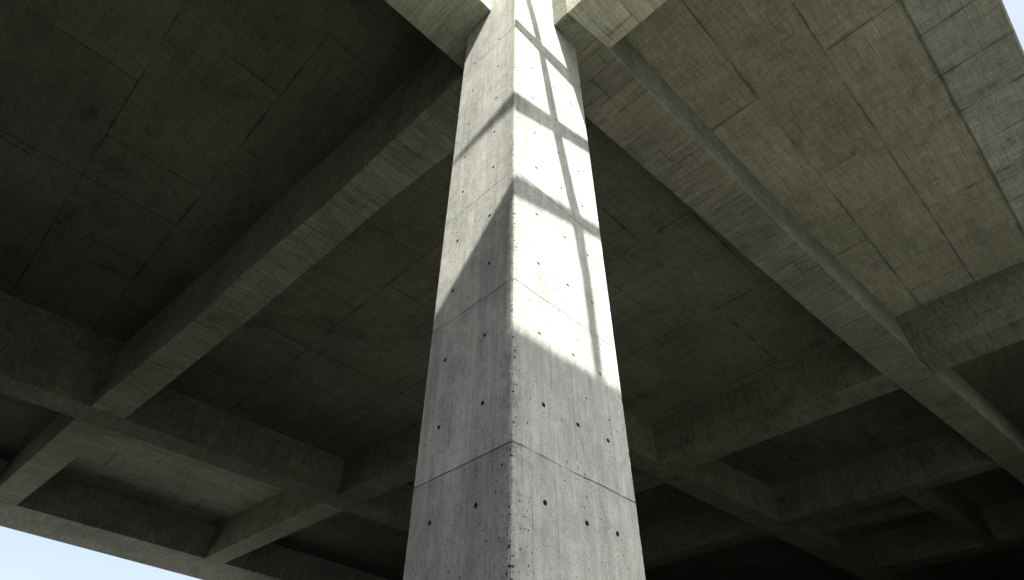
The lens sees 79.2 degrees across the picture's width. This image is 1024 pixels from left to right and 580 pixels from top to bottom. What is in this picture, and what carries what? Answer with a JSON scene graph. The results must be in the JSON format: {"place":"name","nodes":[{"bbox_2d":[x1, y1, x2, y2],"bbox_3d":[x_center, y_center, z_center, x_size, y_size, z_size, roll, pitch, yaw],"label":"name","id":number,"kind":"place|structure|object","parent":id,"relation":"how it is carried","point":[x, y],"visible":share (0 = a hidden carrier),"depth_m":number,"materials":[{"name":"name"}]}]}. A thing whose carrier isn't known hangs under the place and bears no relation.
{"place":"outdoors","nodes":[
{"label":"outdoors","id":0,"kind":"place"},
{"bbox_2d":[0,0,1023,579],"label":"sky","id":1,"kind":"structure","parent":0,"point":[23,556],"materials":[{"name":"white"}]},
{"label":"pavement","id":2,"kind":"structure","parent":0,"visible":0},
{"bbox_2d":[403,0,645,579],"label":"concrete column","id":3,"kind":"structure","parent":2,"relation":"on","point":[523,469],"depth_m":4.51,"materials":[{"name":"concrete"}]},
{"bbox_2d":[91,47,463,417],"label":"concrete beam","id":4,"kind":"structure","parent":3,"relation":"attached to","point":[401,137],"depth_m":11.82,"materials":[{"name":"grey concrete"}]},
{"bbox_2d":[165,115,844,458],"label":"concrete slab","id":5,"kind":"structure","parent":4,"relation":"on","point":[329,352],"depth_m":15.18,"materials":[{"name":"grey concrete"}]},
{"label":"ground","id":6,"kind":"structure","parent":0,"visible":0},
{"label":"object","id":7,"kind":"object","parent":6,"relation":"on","visible":0},
{"bbox_2d":[0,459,388,579],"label":"concrete beam","id":8,"kind":"structure","parent":7,"relation":"on","point":[59,509],"depth_m":23.00,"materials":[{"name":"grey concrete"}]},
{"bbox_2d":[0,392,59,460],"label":"concrete slab","id":9,"kind":"structure","parent":8,"relation":"on","point":[23,423],"depth_m":18.80,"materials":[{"name":"grey concrete"}]},
{"bbox_2d":[0,413,109,504],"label":"concrete beam","id":10,"kind":"structure","parent":8,"relation":"attached to","point":[59,442],"depth_m":18.08,"materials":[{"name":"grey concrete"}]},
{"bbox_2d":[351,544,406,579],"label":"concrete slab","id":11,"kind":"structure","parent":8,"relation":"on","point":[389,565],"depth_m":27.84,"materials":[{"name":"grey concrete"}]},
{"bbox_2d":[0,292,413,532],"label":"concrete beam","id":12,"kind":"structure","parent":7,"relation":"on","point":[51,361],"depth_m":16.96,"materials":[{"name":"grey concrete"}]},
{"bbox_2d":[55,430,283,525],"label":"concrete slab","id":13,"kind":"structure","parent":12,"relation":"on","point":[119,464],"depth_m":21.64,"materials":[{"name":"grey concrete"}]},
{"bbox_2d":[205,490,342,562],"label":"concrete beam","id":14,"kind":"structure","parent":12,"relation":"attached to","point":[284,513],"depth_m":22.21,"materials":[{"name":"grey concrete"}]},
{"bbox_2d":[271,510,408,566],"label":"concrete slab","id":15,"kind":"structure","parent":12,"relation":"on","point":[346,538],"depth_m":25.59,"materials":[{"name":"grey concrete"}]},
{"bbox_2d":[338,419,421,503],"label":"concrete beam","id":16,"kind":"structure","parent":12,"relation":"attached to","point":[389,463],"depth_m":18.94,"materials":[{"name":"grey concrete"}]},
{"bbox_2d":[406,479,414,486],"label":"concrete slab","id":17,"kind":"structure","parent":12,"relation":"on","point":[411,483],"depth_m":21.70,"materials":[{"name":"grey concrete"}]},
{"bbox_2d":[385,0,491,68],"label":"concrete beam","id":18,"kind":"structure","parent":7,"relation":"on","point":[447,27],"depth_m":8.40,"materials":[{"name":"grey concrete"}]},
{"bbox_2d":[0,0,436,343],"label":"concrete slab","id":19,"kind":"structure","parent":18,"relation":"on","point":[157,157],"depth_m":11.96,"materials":[{"name":"grey concrete"}]},
{"bbox_3d":[25.138,26.488,34.828,0.490,11.580,32.500,34,-52,-31],"label":"end wall","id":20,"kind":"object","parent":6,"relation":"on","visible":0},
{"bbox_2d":[623,409,943,579],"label":"concrete beam","id":21,"kind":"structure","parent":20,"relation":"attached to","point":[731,490],"depth_m":20.57,"materials":[{"name":"grey concrete"}]},
{"bbox_2d":[631,465,665,493],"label":"concrete beam","id":22,"kind":"structure","parent":21,"relation":"attached to","point":[642,480],"depth_m":18.73,"materials":[{"name":"grey concrete"}]},
{"bbox_2d":[634,483,711,529],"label":"concrete slab","id":23,"kind":"structure","parent":21,"relation":"on","point":[663,502],"depth_m":22.84,"materials":[{"name":"grey concrete"}]},
{"bbox_2d":[639,506,768,569],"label":"concrete beam","id":24,"kind":"structure","parent":21,"relation":"attached to","point":[704,530],"depth_m":22.98,"materials":[{"name":"grey concrete"}]},
{"bbox_2d":[644,534,864,579],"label":"concrete slab","id":25,"kind":"structure","parent":21,"relation":"on","point":[769,557],"depth_m":27.57,"materials":[{"name":"grey concrete"}]},
{"bbox_2d":[652,342,900,472],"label":"concrete beam","id":26,"kind":"structure","parent":21,"relation":"attached to","point":[831,381],"depth_m":16.33,"materials":[{"name":"grey concrete"}]},
{"bbox_2d":[717,388,952,486],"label":"concrete slab","id":27,"kind":"structure","parent":21,"relation":"on","point":[893,419],"depth_m":19.21,"materials":[{"name":"grey concrete"}]},
{"bbox_2d":[819,496,927,534],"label":"concrete beam","id":28,"kind":"structure","parent":21,"relation":"attached to","point":[898,507],"depth_m":21.70,"materials":[{"name":"grey concrete"}]},
{"bbox_2d":[772,429,1000,526],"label":"concrete beam","id":29,"kind":"structure","parent":21,"relation":"attached to","point":[948,456],"depth_m":19.48,"materials":[{"name":"grey concrete"}]},
{"bbox_2d":[853,511,938,535],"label":"concrete slab","id":30,"kind":"structure","parent":21,"relation":"on","point":[898,522],"depth_m":23.97,"materials":[{"name":"grey concrete"}]},
{"bbox_2d":[552,0,1023,483],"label":"concrete beam","id":31,"kind":"structure","parent":20,"relation":"attached to","point":[636,107],"depth_m":11.23,"materials":[{"name":"grey concrete"}]},
{"bbox_2d":[566,0,666,48],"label":"concrete beam","id":32,"kind":"structure","parent":31,"relation":"attached to","point":[609,24],"depth_m":8.36,"materials":[{"name":"grey concrete"}]},
{"bbox_2d":[625,0,1023,315],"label":"concrete slab","id":33,"kind":"structure","parent":31,"relation":"on","point":[839,129],"depth_m":11.06,"materials":[{"name":"grey concrete"}]},
{"bbox_2d":[866,497,1023,573],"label":"concrete beam","id":34,"kind":"structure","parent":31,"relation":"attached to","point":[919,545],"depth_m":23.23,"materials":[{"name":"grey concrete"}]},
{"bbox_2d":[905,484,996,544],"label":"concrete beam","id":35,"kind":"structure","parent":34,"relation":"attached to","point":[951,506],"depth_m":20.84,"materials":[{"name":"grey concrete"}]},
{"bbox_2d":[896,261,1023,372],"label":"concrete beam","id":36,"kind":"structure","parent":31,"relation":"attached to","point":[979,318],"depth_m":13.74,"materials":[{"name":"grey concrete"}]},
{"bbox_2d":[922,545,1023,579],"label":"concrete slab","id":37,"kind":"structure","parent":31,"relation":"on","point":[1006,564],"depth_m":27.49,"materials":[{"name":"grey concrete"}]},
{"bbox_2d":[946,467,1023,507],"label":"concrete slab","id":38,"kind":"structure","parent":31,"relation":"on","point":[994,486],"depth_m":21.63,"materials":[{"name":"grey concrete"}]},
{"bbox_2d":[951,340,1023,413],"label":"concrete slab","id":39,"kind":"structure","parent":31,"relation":"on","point":[995,378],"depth_m":16.64,"materials":[{"name":"grey concrete"}]},
{"bbox_2d":[1002,407,1023,434],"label":"concrete slab","id":40,"kind":"structure","parent":31,"relation":"on","point":[1015,417],"depth_m":18.20,"materials":[{"name":"grey concrete"}]},
{"bbox_2d":[899,0,1023,234],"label":"roof edge strip","id":41,"kind":"object","parent":20,"relation":"attached to","point":[974,50],"depth_m":10.24,"materials":[{"name":"concrete"}]}
]}

